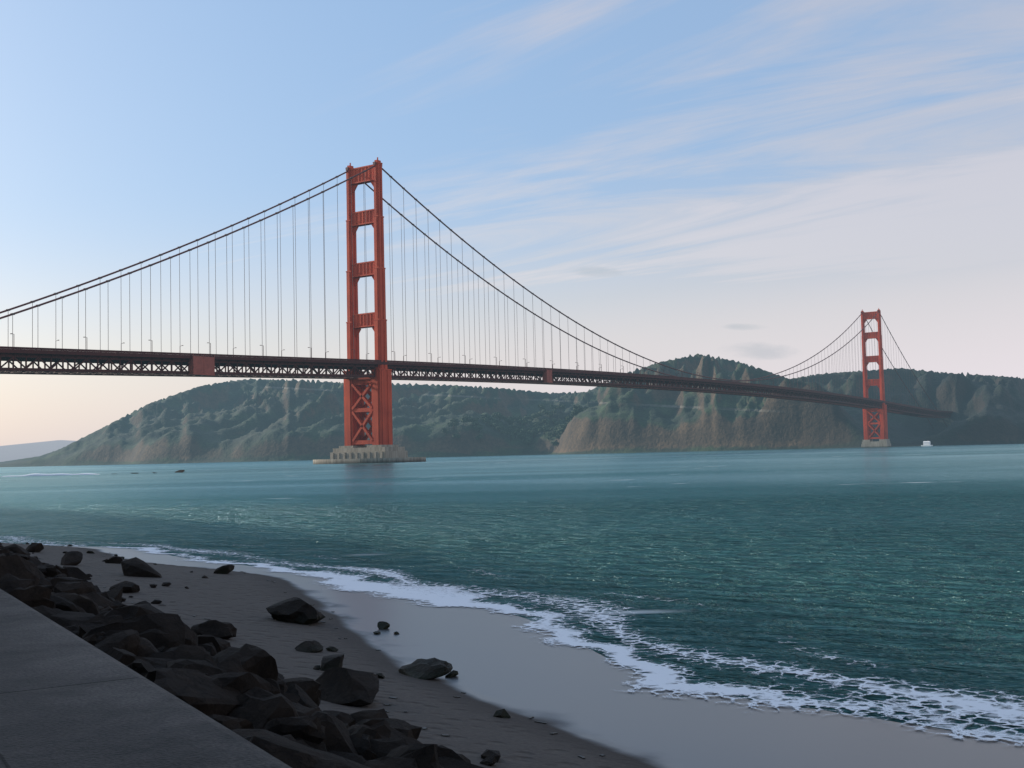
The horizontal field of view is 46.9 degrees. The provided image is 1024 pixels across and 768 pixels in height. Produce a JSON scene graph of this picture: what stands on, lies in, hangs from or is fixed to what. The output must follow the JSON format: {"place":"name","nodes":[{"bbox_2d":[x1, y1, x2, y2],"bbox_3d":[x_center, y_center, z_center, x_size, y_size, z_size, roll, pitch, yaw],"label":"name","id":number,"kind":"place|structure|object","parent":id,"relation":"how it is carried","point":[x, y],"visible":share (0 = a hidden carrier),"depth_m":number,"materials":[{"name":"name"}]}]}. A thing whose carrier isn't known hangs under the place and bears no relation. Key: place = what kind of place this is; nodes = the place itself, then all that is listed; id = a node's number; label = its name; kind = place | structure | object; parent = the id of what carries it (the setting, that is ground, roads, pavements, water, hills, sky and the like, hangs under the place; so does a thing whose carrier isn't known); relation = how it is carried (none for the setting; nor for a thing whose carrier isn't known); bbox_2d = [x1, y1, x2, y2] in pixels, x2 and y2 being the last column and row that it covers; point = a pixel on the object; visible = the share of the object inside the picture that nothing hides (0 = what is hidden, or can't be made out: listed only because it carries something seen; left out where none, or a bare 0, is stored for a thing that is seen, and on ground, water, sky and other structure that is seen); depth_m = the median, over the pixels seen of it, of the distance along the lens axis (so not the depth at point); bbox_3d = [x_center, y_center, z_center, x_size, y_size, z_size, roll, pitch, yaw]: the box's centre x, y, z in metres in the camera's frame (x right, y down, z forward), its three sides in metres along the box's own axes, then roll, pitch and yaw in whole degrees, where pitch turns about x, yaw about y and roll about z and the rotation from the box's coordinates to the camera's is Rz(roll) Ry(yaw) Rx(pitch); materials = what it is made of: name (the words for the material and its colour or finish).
{"place":"outdoors","nodes":[
{"label":"outdoors","id":0,"kind":"place"},
{"bbox_2d":[0,440,74,461],"bbox_3d":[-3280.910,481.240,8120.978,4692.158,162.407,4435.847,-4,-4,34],"label":"distant hill","id":1,"kind":"structure","parent":0,"point":[18,451],"depth_m":7092.39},
{"bbox_2d":[0,444,1023,740],"bbox_3d":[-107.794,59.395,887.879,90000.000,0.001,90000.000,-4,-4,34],"label":"sea water","id":2,"kind":"structure","parent":0,"point":[900,564],"depth_m":62.24,"materials":[{"name":"teal liquid"}]},
{"bbox_2d":[2,473,93,476],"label":"wave foam","id":3,"kind":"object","parent":2,"relation":"on","point":[36,474],"depth_m":478.92,"materials":[{"name":"liquid"}]},
{"bbox_2d":[132,470,184,473],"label":"reef rocks","id":4,"kind":"object","parent":2,"relation":"in","point":[180,471],"visible":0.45,"depth_m":478.77,"materials":[{"name":"black stone"}]},
{"bbox_2d":[330,445,407,458],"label":"pier","id":5,"kind":"structure","parent":2,"relation":"in","point":[368,451],"depth_m":876.74,"materials":[{"name":"concrete"}]},
{"bbox_2d":[343,157,392,445],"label":"tower","id":6,"kind":"structure","parent":5,"relation":"on","point":[356,409],"depth_m":889.77,"materials":[{"name":"red metal"}]},
{"bbox_2d":[0,162,946,428],"bbox_3d":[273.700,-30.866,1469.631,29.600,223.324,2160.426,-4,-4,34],"label":"cables","id":7,"kind":"object","parent":6,"relation":"on","point":[426,236],"visible":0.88,"depth_m":898.19,"materials":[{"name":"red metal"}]},
{"bbox_2d":[6,170,934,407],"bbox_3d":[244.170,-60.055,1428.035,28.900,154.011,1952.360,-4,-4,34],"label":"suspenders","id":8,"kind":"object","parent":7,"relation":"hanging from","point":[403,188],"visible":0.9,"depth_m":915.43,"materials":[{"name":"grey metal"}]},
{"bbox_2d":[313,457,425,463],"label":"fender","id":9,"kind":"object","parent":2,"relation":"in","point":[370,460],"visible":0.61,"depth_m":858.94,"materials":[{"name":"concrete"}]},
{"bbox_2d":[0,536,1023,745],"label":"shore foam","id":10,"kind":"object","parent":2,"relation":"on","point":[659,676],"visible":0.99,"depth_m":24.43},
{"bbox_2d":[861,439,890,447],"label":"pier","id":11,"kind":"structure","parent":2,"relation":"in","point":[873,444],"depth_m":1943.05,"materials":[{"name":"concrete"}]},
{"bbox_2d":[861,308,887,439],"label":"tower","id":12,"kind":"structure","parent":11,"relation":"on","point":[868,413],"depth_m":1954.17,"materials":[{"name":"red metal"}]},
{"bbox_2d":[921,441,932,445],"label":"lime point station","id":13,"kind":"object","parent":2,"relation":"in","point":[926,443],"visible":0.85,"depth_m":1940.42,"materials":[{"name":"white paint"}]},
{"bbox_2d":[0,354,1023,466],"bbox_3d":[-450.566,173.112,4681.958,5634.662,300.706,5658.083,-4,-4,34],"label":"hills","id":14,"kind":"structure","parent":0,"point":[250,420],"depth_m":2703.67,"materials":[{"name":"green plant"}]},
{"bbox_2d":[0,333,952,417],"bbox_3d":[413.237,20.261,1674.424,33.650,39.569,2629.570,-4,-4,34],"label":"deck truss","id":15,"kind":"object","parent":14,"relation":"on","point":[61,354],"visible":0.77,"depth_m":894.82,"materials":[{"name":"metal"}]},
{"bbox_2d":[187,354,552,382],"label":"paint scaffold","id":16,"kind":"object","parent":15,"relation":"on","point":[201,366],"visible":1,"depth_m":736.45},
{"bbox_2d":[1,357,932,413],"bbox_3d":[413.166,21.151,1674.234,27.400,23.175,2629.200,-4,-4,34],"label":"deck roadway","id":17,"kind":"structure","parent":15,"relation":"on","point":[176,363],"depth_m":898.99,"materials":[{"name":"metal"}]},
{"bbox_2d":[442,398,603,448],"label":"hill trees","id":18,"kind":"object","parent":14,"relation":"on","point":[523,432],"depth_m":2771.67,"materials":[{"name":"green plant"}]},
{"bbox_2d":[0,0,1023,445],"label":"sky","id":19,"kind":"structure","parent":0,"point":[736,180],"materials":[{"name":"blue"}]},
{"bbox_2d":[2,543,1023,767],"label":"beach sand","id":20,"kind":"structure","parent":0,"point":[580,701],"depth_m":21.24,"materials":[{"name":"grey sand"}]},
{"bbox_2d":[0,589,291,767],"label":"paved walkway","id":21,"kind":"structure","parent":20,"relation":"on","point":[68,699],"depth_m":7.03,"materials":[{"name":"concrete"}]},
{"bbox_2d":[0,542,510,767],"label":"shore rocks","id":22,"kind":"object","parent":20,"relation":"on","point":[249,693],"visible":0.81,"depth_m":14.66,"materials":[{"name":"black stone"}]},
{"bbox_2d":[39,546,605,758],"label":"stones","id":23,"kind":"object","parent":20,"relation":"on","point":[424,728],"visible":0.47,"depth_m":19.99,"materials":[{"name":"black stone"}]}
]}

